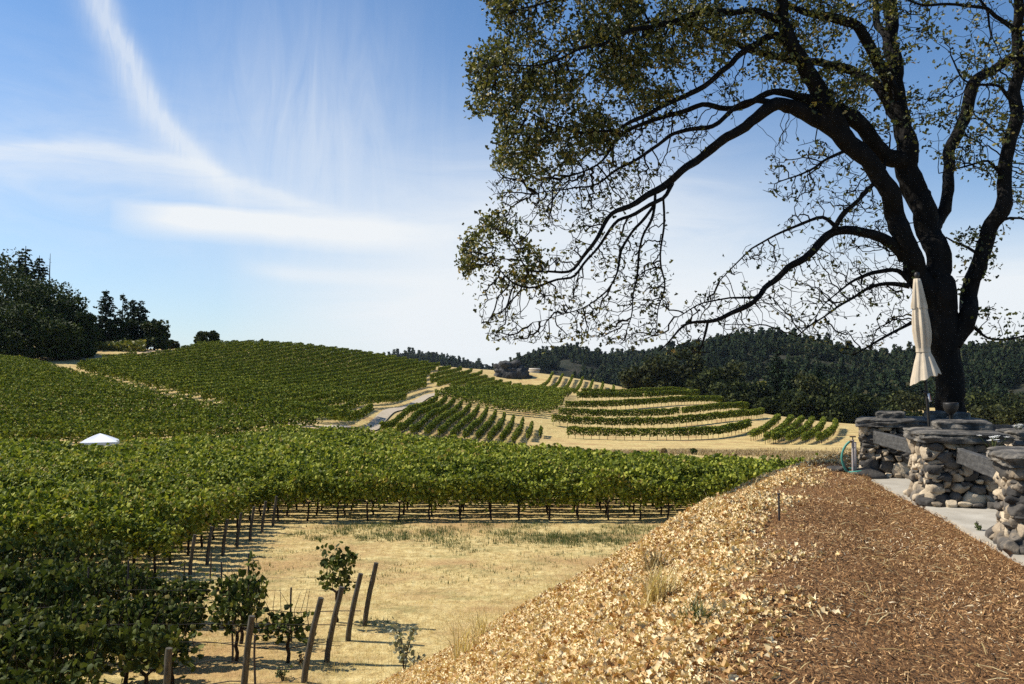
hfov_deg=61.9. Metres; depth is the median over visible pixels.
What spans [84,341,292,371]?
vine row
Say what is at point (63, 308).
broadleaf tree
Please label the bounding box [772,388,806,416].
broadleaf tree
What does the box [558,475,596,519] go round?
grapevine
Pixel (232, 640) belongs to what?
vine stake
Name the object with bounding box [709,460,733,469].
grapevine
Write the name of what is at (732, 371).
broadleaf tree
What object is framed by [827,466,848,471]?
stone
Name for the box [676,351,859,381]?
hill
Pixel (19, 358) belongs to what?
vine row
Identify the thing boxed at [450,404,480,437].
vine row
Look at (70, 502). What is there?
grapevine
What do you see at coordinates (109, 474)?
grapevine
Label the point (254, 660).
vine stake
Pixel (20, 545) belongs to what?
grapevine
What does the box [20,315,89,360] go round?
broadleaf tree
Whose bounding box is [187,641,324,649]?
drip hose
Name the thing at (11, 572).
grapevine
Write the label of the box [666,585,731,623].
weed
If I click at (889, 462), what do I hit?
stone pillar
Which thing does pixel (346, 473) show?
grapevine
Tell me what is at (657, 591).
dry tuft
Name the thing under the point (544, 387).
vine row
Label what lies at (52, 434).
vine row
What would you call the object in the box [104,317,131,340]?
broadleaf tree
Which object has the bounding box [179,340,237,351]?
vine row
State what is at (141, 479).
grapevine
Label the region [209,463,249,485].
grapevine
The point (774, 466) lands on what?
grapevine
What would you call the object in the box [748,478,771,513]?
dry stalk
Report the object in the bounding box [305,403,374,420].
vine row
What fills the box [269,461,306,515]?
grapevine
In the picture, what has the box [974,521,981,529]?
weed
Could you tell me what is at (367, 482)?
grapevine
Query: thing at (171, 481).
grapevine
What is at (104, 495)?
grapevine
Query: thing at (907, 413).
broadleaf tree
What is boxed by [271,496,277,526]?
end post
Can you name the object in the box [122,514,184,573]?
grapevine
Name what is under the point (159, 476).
grapevine
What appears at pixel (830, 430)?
vine row
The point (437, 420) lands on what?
vine row
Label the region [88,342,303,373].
vine row
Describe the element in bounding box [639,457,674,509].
grapevine
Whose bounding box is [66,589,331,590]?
trellis wire
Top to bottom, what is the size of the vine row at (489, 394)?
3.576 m
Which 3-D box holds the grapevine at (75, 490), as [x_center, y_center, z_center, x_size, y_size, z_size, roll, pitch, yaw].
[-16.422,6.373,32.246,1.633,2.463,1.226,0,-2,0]
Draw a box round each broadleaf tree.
[0,247,36,319]
[0,254,11,298]
[0,267,49,324]
[0,293,30,341]
[0,300,71,357]
[0,320,39,358]
[5,271,80,355]
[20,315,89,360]
[30,290,98,346]
[48,281,69,289]
[60,334,99,358]
[66,310,102,347]
[96,325,109,341]
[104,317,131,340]
[118,319,138,340]
[138,318,173,349]
[193,331,209,342]
[208,330,219,341]
[617,365,649,388]
[639,354,677,387]
[665,346,706,393]
[683,365,732,395]
[704,378,749,401]
[712,359,748,384]
[724,391,757,408]
[737,381,773,398]
[752,396,790,415]
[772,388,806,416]
[778,392,831,420]
[791,372,832,400]
[807,377,850,407]
[813,396,856,423]
[834,392,868,423]
[846,391,883,410]
[863,406,891,415]
[868,393,898,407]
[884,404,922,415]
[888,388,929,415]
[964,388,999,418]
[969,403,1011,424]
[979,391,1023,424]
[994,408,1023,424]
[1002,390,1023,408]
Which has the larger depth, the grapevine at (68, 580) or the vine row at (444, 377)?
the vine row at (444, 377)
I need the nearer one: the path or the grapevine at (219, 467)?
the grapevine at (219, 467)
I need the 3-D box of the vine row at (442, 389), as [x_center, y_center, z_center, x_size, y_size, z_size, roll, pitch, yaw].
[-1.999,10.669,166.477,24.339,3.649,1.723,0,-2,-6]
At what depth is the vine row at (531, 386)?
190.26 m
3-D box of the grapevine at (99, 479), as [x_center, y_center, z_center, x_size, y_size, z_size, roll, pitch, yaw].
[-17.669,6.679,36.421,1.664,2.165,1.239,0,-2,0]
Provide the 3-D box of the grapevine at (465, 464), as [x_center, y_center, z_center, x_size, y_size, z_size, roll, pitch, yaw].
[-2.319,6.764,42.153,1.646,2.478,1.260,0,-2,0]
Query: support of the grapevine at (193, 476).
on the ground at (416, 597)
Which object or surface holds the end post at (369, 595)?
on the ground at (416, 597)
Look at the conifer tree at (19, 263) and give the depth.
204.25 m
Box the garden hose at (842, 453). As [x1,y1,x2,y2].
[841,441,861,472]
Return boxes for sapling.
[388,616,421,670]
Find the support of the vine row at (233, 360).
on the ground at (416, 597)
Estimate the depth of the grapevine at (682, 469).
39.04 m
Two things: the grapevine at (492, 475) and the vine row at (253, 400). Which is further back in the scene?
the vine row at (253, 400)
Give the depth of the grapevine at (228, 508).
32.31 m
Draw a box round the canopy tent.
[80,433,119,445]
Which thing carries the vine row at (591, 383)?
on the ground at (416, 597)
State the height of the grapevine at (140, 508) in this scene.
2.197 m
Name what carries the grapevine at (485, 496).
on the ground at (416, 597)
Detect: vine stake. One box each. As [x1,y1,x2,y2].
[126,561,128,593]
[209,552,211,581]
[231,621,233,662]
[253,635,255,683]
[290,587,291,641]
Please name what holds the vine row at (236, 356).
on the ground at (416, 597)
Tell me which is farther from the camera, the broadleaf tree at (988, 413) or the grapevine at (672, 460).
the broadleaf tree at (988, 413)
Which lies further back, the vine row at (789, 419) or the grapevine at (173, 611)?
the vine row at (789, 419)
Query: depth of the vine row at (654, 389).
211.21 m
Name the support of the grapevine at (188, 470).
on the ground at (416, 597)
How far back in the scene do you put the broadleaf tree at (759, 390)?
233.53 m
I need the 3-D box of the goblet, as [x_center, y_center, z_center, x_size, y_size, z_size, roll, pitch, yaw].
[6.179,1.036,12.020,0.200,0.370,0.200,0,-2,0]
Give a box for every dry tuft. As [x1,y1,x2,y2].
[435,615,481,661]
[461,606,499,637]
[621,557,699,607]
[641,545,671,573]
[699,493,719,511]
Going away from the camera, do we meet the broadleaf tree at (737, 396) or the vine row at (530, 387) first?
the vine row at (530, 387)
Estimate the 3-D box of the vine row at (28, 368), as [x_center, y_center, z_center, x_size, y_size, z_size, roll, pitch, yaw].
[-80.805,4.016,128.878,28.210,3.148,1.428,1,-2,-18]
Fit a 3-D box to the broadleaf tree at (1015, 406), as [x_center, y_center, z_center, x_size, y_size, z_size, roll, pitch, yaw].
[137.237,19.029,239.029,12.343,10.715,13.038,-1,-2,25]
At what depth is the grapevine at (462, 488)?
36.17 m
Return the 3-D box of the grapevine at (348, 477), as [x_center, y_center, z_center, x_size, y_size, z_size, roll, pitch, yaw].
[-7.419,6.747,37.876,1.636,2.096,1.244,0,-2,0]
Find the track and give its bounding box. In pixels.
[92,381,337,428]
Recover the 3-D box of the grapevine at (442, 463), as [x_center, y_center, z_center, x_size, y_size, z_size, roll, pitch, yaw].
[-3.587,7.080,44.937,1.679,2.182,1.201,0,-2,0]
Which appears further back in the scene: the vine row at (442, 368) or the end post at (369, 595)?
the vine row at (442, 368)
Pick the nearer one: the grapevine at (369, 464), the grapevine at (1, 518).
the grapevine at (1, 518)
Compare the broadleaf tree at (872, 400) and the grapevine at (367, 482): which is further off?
the broadleaf tree at (872, 400)
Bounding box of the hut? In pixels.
[528,368,540,372]
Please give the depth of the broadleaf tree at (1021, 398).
251.57 m
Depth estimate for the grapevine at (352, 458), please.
43.74 m
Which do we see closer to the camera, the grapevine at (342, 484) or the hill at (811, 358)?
the grapevine at (342, 484)
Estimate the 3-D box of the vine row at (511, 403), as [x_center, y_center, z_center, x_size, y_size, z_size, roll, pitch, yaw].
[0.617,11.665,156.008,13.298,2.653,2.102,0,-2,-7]
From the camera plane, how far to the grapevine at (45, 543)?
24.29 m
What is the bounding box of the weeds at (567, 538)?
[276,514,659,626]
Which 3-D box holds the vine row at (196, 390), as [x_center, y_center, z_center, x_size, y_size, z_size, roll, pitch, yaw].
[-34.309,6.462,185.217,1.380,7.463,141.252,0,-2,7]
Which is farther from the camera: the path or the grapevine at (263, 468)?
the path
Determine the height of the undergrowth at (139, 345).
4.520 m
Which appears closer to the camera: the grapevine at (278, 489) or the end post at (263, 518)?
the end post at (263, 518)
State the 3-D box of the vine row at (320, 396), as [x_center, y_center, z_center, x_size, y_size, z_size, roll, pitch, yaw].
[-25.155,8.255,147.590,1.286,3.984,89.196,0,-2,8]
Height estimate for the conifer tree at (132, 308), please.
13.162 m
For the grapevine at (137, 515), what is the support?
on the ground at (416, 597)
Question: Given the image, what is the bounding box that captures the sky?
[0,0,1023,366]
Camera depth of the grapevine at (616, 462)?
40.53 m
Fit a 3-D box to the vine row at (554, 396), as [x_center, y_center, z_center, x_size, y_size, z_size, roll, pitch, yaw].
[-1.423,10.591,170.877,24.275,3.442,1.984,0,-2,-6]
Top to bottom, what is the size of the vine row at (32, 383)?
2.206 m
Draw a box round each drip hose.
[85,681,240,683]
[104,659,301,669]
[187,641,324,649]
[196,610,360,612]
[204,624,345,627]
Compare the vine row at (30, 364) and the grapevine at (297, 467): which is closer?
the grapevine at (297, 467)
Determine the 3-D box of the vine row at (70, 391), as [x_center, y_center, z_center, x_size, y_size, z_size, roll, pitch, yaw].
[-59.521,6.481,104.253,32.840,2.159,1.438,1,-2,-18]
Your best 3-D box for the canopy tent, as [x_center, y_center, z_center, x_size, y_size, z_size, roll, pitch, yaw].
[-30.780,8.003,63.745,2.480,2.373,2.480,1,-2,-20]
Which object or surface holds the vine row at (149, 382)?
on the ground at (416, 597)
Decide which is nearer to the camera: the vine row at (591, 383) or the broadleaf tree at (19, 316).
the broadleaf tree at (19, 316)
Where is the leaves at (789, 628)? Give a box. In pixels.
[696,461,898,673]
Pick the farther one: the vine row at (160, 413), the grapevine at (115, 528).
the vine row at (160, 413)
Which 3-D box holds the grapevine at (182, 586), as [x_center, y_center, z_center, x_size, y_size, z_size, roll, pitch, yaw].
[-8.485,6.342,21.680,1.690,1.780,1.290,0,-2,0]
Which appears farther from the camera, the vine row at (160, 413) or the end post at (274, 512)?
the vine row at (160, 413)
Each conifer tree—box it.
[13,247,36,307]
[28,255,48,307]
[93,289,117,341]
[114,295,128,325]
[122,300,147,347]
[130,301,149,340]
[763,350,789,395]
[780,373,795,394]
[808,363,829,390]
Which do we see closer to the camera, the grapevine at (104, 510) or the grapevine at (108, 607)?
the grapevine at (108, 607)
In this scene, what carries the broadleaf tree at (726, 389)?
on the ground at (416, 597)
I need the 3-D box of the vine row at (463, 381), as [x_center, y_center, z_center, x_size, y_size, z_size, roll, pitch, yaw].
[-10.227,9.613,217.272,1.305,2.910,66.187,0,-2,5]
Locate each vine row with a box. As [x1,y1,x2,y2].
[0,357,39,361]
[0,357,41,361]
[0,359,46,362]
[0,360,53,365]
[0,361,58,365]
[0,363,63,368]
[0,364,70,370]
[0,367,77,375]
[0,369,88,378]
[0,371,100,380]
[0,373,105,380]
[0,375,110,382]
[0,376,115,383]
[0,378,122,387]
[0,380,127,388]
[0,383,147,393]
[0,385,154,395]
[0,388,161,397]
[0,389,168,400]
[0,392,184,403]
[0,395,191,407]
[0,397,199,409]
[0,399,207,413]
[0,400,223,415]
[0,401,233,418]
[0,402,251,423]
[0,403,271,424]
[0,405,290,427]
[0,407,311,426]
[0,410,323,431]
[0,413,315,437]
[0,416,297,439]
[0,421,255,440]
[0,425,217,443]
[1,363,56,367]
[1,365,74,372]
[1,368,83,375]
[2,381,134,390]
[3,359,50,364]
[76,341,279,370]
[80,340,269,367]
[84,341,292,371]
[84,430,133,445]
[86,340,253,361]
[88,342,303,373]
[97,343,313,374]
[100,344,325,376]
[101,351,136,357]
[110,346,337,378]
[118,347,348,380]
[127,349,361,382]
[133,351,373,385]
[145,353,384,386]
[153,355,395,389]
[165,356,406,391]
[177,358,418,393]
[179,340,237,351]
[188,360,428,396]
[189,340,223,345]
[201,362,439,400]
[213,365,436,400]
[223,369,430,404]
[237,374,426,406]
[255,378,426,406]
[270,381,426,409]
[285,391,407,414]
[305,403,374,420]
[326,407,348,421]
[378,394,438,428]
[395,395,447,432]
[409,397,455,435]
[423,399,462,435]
[429,366,461,377]
[430,368,472,383]
[435,389,559,406]
[435,390,560,405]
[436,370,482,385]
[437,401,471,436]
[438,365,450,370]
[440,388,562,405]
[444,387,564,402]
[445,387,560,399]
[449,384,560,396]
[449,386,562,399]
[450,374,487,385]
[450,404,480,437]
[451,393,557,409]
[457,385,563,398]
[458,384,561,396]
[462,396,554,409]
[462,406,488,438]
[466,377,494,384]
[467,384,565,395]
[475,409,496,440]
[476,384,568,396]
[479,399,550,412]
[482,379,502,385]
[484,384,565,391]
[487,412,505,441]
[489,384,569,394]
[491,403,540,413]
[497,381,511,384]
[499,384,560,389]
[499,414,515,441]
[506,384,570,394]
[511,417,524,443]
[525,421,533,440]
[528,384,571,392]
[538,425,542,438]
[539,371,553,385]
[548,373,563,386]
[551,407,764,427]
[558,401,748,417]
[564,374,573,387]
[564,395,723,409]
[566,419,753,439]
[572,376,583,393]
[576,389,699,399]
[581,386,693,395]
[588,379,593,390]
[747,413,780,440]
[763,414,795,443]
[770,415,804,444]
[784,416,815,443]
[800,416,826,443]
[814,418,838,443]
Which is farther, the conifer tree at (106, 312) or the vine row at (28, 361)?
the conifer tree at (106, 312)
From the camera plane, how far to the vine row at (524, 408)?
153.97 m
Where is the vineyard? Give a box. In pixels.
[0,424,804,474]
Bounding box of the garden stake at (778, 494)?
[777,493,780,520]
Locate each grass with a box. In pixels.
[267,453,808,683]
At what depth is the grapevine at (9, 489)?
32.24 m
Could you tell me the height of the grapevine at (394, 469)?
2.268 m
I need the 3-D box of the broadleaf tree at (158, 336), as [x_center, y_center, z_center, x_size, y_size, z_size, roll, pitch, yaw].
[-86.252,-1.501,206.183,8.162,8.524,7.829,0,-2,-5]
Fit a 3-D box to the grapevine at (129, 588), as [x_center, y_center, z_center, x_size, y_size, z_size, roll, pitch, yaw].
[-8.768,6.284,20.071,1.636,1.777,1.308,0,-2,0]
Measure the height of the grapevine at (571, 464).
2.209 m
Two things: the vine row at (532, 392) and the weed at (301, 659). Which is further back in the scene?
the vine row at (532, 392)
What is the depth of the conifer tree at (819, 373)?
243.07 m
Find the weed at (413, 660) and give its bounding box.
[405,652,426,664]
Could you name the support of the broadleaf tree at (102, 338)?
on the ground at (416, 597)
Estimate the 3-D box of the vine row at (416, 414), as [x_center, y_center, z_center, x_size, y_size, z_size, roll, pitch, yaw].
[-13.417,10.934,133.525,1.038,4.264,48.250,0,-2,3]
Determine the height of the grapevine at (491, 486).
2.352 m
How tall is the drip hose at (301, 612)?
0.071 m
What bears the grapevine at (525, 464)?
on the ground at (416, 597)
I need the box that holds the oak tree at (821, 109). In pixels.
[454,0,1023,415]
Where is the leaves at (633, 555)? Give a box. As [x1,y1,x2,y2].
[376,450,859,683]
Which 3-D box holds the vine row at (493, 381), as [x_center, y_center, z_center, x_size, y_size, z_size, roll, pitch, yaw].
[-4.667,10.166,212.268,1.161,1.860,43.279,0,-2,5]
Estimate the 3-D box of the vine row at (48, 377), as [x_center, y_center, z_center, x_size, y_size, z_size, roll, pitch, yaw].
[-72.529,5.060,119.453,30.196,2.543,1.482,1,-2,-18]
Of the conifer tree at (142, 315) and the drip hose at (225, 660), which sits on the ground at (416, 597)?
the conifer tree at (142, 315)
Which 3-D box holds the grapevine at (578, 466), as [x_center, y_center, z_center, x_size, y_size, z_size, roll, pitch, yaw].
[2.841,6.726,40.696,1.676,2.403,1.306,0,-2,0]
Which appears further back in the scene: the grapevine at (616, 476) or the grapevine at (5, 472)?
the grapevine at (5, 472)
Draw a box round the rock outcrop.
[493,359,531,378]
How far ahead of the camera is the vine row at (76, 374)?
125.64 m
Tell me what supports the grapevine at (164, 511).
on the ground at (416, 597)
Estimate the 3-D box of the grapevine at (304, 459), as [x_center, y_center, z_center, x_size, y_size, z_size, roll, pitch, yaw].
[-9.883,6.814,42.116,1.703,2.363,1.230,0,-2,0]
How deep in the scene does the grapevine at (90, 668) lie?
14.57 m
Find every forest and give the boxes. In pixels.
[383,347,493,369]
[483,339,690,386]
[599,326,1016,407]
[835,335,1023,401]
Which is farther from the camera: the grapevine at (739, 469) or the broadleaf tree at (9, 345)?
the broadleaf tree at (9, 345)
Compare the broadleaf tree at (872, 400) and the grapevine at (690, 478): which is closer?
the grapevine at (690, 478)
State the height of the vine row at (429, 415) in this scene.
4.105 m
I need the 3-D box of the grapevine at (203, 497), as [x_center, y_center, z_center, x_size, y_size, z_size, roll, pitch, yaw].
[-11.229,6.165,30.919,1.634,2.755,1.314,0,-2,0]
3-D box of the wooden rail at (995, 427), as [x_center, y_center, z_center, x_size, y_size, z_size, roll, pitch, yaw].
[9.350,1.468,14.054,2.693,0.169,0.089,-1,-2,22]
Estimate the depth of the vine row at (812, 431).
131.28 m
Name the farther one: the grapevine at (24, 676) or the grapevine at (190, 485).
the grapevine at (190, 485)
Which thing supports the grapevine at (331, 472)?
on the ground at (416, 597)
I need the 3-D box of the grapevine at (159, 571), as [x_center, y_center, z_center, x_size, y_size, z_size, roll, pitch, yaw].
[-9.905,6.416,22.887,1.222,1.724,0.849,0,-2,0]
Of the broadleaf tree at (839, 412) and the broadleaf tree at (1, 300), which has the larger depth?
the broadleaf tree at (839, 412)
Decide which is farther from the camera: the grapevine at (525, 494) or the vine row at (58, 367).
the vine row at (58, 367)
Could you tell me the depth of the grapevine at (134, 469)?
37.62 m
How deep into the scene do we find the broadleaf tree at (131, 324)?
205.96 m
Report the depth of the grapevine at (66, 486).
33.86 m
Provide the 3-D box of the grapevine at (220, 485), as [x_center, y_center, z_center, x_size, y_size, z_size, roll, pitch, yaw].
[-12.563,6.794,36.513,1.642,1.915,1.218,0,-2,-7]
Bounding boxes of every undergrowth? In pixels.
[93,338,146,351]
[585,447,859,462]
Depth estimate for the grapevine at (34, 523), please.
26.42 m
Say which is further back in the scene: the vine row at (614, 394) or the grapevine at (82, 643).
the vine row at (614, 394)
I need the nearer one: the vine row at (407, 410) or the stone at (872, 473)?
the stone at (872, 473)
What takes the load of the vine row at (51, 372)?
on the ground at (416, 597)
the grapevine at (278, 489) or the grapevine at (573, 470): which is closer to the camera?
the grapevine at (278, 489)
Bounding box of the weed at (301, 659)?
[297,654,303,663]
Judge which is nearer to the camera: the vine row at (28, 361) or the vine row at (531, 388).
the vine row at (28, 361)
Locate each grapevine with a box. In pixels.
[0,467,22,476]
[0,472,9,487]
[0,478,31,493]
[0,481,55,503]
[0,491,49,564]
[0,492,62,565]
[0,511,15,550]
[0,522,36,568]
[0,544,35,606]
[0,563,67,616]
[0,574,30,632]
[0,601,36,663]
[0,603,38,680]
[0,639,70,683]
[1,463,28,488]
[4,559,38,589]
[4,581,96,625]
[6,598,78,675]
[12,486,63,555]
[14,471,46,486]
[17,468,60,489]
[20,481,67,503]
[20,543,93,581]
[20,596,122,679]
[21,524,93,568]
[24,552,110,616]
[25,640,107,683]
[28,464,73,490]
[28,504,80,538]
[29,468,62,477]
[31,545,106,605]
[34,465,76,482]
[37,479,88,509]
[42,501,103,552]
[47,487,102,552]
[52,457,92,477]
[53,482,93,492]
[54,478,101,498]
[59,478,96,487]
[64,470,100,482]
[65,508,127,558]
[73,543,144,602]
[76,489,128,508]
[77,572,166,631]
[78,474,117,487]
[81,500,143,557]
[82,548,155,601]
[82,600,166,683]
[83,463,122,481]
[84,534,131,566]
[87,484,138,514]
[90,475,136,498]
[93,464,129,481]
[98,459,132,471]
[103,486,153,511]
[103,570,168,626]
[107,505,154,565]
[110,618,180,683]
[115,471,164,488]
[121,549,168,594]
[122,464,161,483]
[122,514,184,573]
[124,574,214,637]
[129,495,174,556]
[134,486,188,525]
[138,461,170,468]
[138,607,203,683]
[140,471,178,488]
[140,482,183,498]
[140,556,216,622]
[143,493,198,564]
[146,476,195,488]
[151,464,185,477]
[154,455,187,472]
[162,448,199,469]
[165,486,217,555]
[167,461,204,475]
[168,467,214,486]
[170,475,216,495]
[176,476,226,547]
[187,477,227,526]
[189,467,219,481]
[191,457,223,472]
[193,484,238,539]
[198,478,236,488]
[203,463,224,473]
[207,584,264,661]
[208,562,257,623]
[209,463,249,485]
[215,457,249,469]
[215,569,268,643]
[220,487,248,525]
[221,462,257,482]
[222,482,265,527]
[230,473,270,520]
[231,455,267,505]
[244,474,273,515]
[245,550,260,601]
[250,468,272,510]
[251,459,278,477]
[257,478,298,520]
[259,589,316,662]
[267,455,301,501]
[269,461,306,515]
[278,457,312,509]
[288,462,328,520]
[289,459,315,506]
[296,458,328,467]
[299,462,335,515]
[305,458,344,510]
[312,459,344,505]
[312,474,357,519]
[316,538,358,622]
[326,473,359,514]
[331,457,358,465]
[332,446,362,463]
[335,463,357,510]
[339,458,374,505]
[348,468,385,520]
[352,461,391,514]
[359,451,388,465]
[367,463,393,509]
[372,461,401,505]
[373,459,402,501]
[377,454,408,468]
[380,464,418,520]
[387,470,419,514]
[393,470,425,509]
[396,461,431,505]
[397,457,429,470]
[406,449,436,465]
[410,471,447,519]
[413,468,447,515]
[421,471,450,509]
[422,457,455,505]
[429,456,450,465]
[441,473,477,520]
[445,466,477,504]
[445,467,474,511]
[448,464,478,510]
[449,454,480,473]
[457,454,482,467]
[471,475,504,514]
[473,459,505,472]
[473,468,509,519]
[477,466,506,509]
[478,446,508,463]
[479,455,507,468]
[500,475,536,519]
[501,463,529,509]
[502,454,529,469]
[502,456,534,500]
[503,464,539,514]
[504,452,532,461]
[529,453,560,469]
[529,461,565,514]
[532,474,567,520]
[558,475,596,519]
[559,458,587,505]
[560,461,591,510]
[560,469,594,514]
[562,458,587,468]
[576,455,604,465]
[585,459,615,509]
[589,462,626,514]
[589,464,626,519]
[609,455,640,505]
[617,458,651,514]
[617,459,645,509]
[622,471,659,519]
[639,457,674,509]
[640,459,665,500]
[645,450,676,466]
[648,464,679,514]
[648,475,688,519]
[660,460,686,471]
[669,461,704,479]
[673,453,700,466]
[673,471,709,506]
[678,458,705,469]
[679,474,715,505]
[694,462,732,478]
[701,464,738,493]
[702,454,731,467]
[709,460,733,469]
[709,465,748,495]
[717,458,749,473]
[723,463,755,473]
[736,457,772,468]
[740,463,767,481]
[742,457,773,472]
[749,454,784,466]
[752,463,781,471]
[759,459,788,472]
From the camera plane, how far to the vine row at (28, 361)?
145.44 m
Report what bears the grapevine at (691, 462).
on the ground at (416, 597)
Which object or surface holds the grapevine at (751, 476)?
on the ground at (416, 597)
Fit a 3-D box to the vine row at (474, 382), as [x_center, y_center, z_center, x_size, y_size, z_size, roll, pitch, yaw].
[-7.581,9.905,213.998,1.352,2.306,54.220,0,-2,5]
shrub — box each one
[163,339,179,349]
[660,448,666,452]
[690,448,697,454]
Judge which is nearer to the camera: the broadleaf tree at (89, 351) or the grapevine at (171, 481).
the grapevine at (171, 481)
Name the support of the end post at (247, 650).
on the ground at (416, 597)
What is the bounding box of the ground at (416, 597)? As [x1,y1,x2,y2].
[0,349,967,683]
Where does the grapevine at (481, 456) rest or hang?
on the ground at (416, 597)
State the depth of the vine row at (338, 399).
127.82 m
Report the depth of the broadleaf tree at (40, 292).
183.18 m
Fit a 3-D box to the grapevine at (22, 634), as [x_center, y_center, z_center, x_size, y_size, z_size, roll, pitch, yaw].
[-9.390,6.179,17.126,1.765,1.780,1.136,0,-2,0]
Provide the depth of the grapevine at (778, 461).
43.46 m
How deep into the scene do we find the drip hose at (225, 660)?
17.51 m
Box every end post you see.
[163,647,172,683]
[188,534,196,574]
[205,526,213,564]
[221,519,228,555]
[235,512,242,548]
[241,615,254,683]
[248,506,254,540]
[260,501,266,532]
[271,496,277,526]
[301,597,323,682]
[324,586,344,662]
[345,573,362,640]
[362,562,378,625]
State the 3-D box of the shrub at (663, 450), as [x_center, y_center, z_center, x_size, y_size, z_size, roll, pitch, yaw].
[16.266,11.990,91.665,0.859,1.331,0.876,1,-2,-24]
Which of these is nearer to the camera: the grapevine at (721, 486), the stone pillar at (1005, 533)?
the stone pillar at (1005, 533)
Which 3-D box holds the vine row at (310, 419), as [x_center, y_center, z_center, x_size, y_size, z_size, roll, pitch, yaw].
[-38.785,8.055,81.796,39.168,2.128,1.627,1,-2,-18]
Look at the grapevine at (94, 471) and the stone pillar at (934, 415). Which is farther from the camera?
the grapevine at (94, 471)
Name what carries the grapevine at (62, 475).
on the ground at (416, 597)
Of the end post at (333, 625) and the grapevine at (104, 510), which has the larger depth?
the grapevine at (104, 510)
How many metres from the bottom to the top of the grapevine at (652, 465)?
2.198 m
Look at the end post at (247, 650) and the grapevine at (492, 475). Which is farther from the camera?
the grapevine at (492, 475)
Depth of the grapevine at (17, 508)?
28.13 m
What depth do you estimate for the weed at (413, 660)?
17.07 m
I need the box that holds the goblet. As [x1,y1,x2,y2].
[943,402,958,418]
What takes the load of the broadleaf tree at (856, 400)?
on the ground at (416, 597)
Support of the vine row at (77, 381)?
on the ground at (416, 597)
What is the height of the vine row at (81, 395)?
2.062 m
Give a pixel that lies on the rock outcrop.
(515, 369)
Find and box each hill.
[537,359,598,377]
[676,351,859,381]
[980,380,1023,394]
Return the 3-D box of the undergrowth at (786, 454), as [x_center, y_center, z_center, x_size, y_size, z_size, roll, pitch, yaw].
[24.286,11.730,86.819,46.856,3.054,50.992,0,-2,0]
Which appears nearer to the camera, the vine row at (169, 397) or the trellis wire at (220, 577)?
the trellis wire at (220, 577)
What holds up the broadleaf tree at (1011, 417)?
on the ground at (416, 597)
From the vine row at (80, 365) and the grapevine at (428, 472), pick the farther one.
the vine row at (80, 365)
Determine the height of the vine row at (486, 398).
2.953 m
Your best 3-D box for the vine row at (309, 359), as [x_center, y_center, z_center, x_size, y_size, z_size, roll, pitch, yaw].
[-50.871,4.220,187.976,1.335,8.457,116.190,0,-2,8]
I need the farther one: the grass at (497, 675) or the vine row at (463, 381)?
the vine row at (463, 381)
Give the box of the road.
[319,393,442,429]
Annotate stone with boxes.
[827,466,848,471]
[850,467,886,478]
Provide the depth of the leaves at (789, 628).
6.53 m
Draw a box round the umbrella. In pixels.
[910,272,940,426]
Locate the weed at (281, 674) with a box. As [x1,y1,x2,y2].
[275,665,292,680]
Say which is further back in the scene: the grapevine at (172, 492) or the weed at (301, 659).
the grapevine at (172, 492)
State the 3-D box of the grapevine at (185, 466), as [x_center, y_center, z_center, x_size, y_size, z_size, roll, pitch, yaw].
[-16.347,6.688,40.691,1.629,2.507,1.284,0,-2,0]
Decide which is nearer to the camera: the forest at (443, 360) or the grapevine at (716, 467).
the grapevine at (716, 467)
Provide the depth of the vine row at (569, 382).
249.87 m
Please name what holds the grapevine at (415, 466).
on the ground at (416, 597)
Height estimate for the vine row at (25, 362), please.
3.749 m
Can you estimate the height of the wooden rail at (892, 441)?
0.210 m
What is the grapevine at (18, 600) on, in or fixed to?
on the ground at (416, 597)
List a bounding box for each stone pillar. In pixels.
[855,410,918,478]
[903,419,1015,508]
[906,410,990,426]
[985,446,1023,555]
[995,428,1023,445]
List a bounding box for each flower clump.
[977,435,1006,446]
[1012,424,1023,429]
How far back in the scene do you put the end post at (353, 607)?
20.20 m
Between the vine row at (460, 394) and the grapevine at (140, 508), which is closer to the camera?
the grapevine at (140, 508)
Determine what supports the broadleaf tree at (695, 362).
on the ground at (416, 597)
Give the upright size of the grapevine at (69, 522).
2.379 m
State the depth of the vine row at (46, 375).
123.50 m
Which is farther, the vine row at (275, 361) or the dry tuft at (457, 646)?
the vine row at (275, 361)
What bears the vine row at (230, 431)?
on the ground at (416, 597)
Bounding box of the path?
[76,349,174,359]
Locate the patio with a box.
[872,477,1023,564]
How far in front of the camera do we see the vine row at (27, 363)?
141.08 m
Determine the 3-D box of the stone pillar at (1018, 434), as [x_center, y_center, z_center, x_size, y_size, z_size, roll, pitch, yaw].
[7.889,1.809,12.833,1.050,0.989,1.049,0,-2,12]
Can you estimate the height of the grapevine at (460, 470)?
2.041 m
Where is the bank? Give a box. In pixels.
[390,457,1023,683]
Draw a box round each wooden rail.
[873,431,910,453]
[956,447,995,478]
[992,425,1023,430]
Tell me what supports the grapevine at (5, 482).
on the ground at (416, 597)
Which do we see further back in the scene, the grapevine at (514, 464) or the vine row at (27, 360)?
the vine row at (27, 360)
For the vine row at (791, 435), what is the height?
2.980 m
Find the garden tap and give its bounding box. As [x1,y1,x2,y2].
[849,436,856,470]
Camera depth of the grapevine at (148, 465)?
42.00 m
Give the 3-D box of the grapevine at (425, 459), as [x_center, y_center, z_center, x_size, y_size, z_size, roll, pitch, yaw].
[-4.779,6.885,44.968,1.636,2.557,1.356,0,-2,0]
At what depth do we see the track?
92.18 m
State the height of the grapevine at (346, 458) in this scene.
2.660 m
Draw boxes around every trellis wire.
[8,607,324,607]
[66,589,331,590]
[106,623,303,624]
[156,577,356,577]

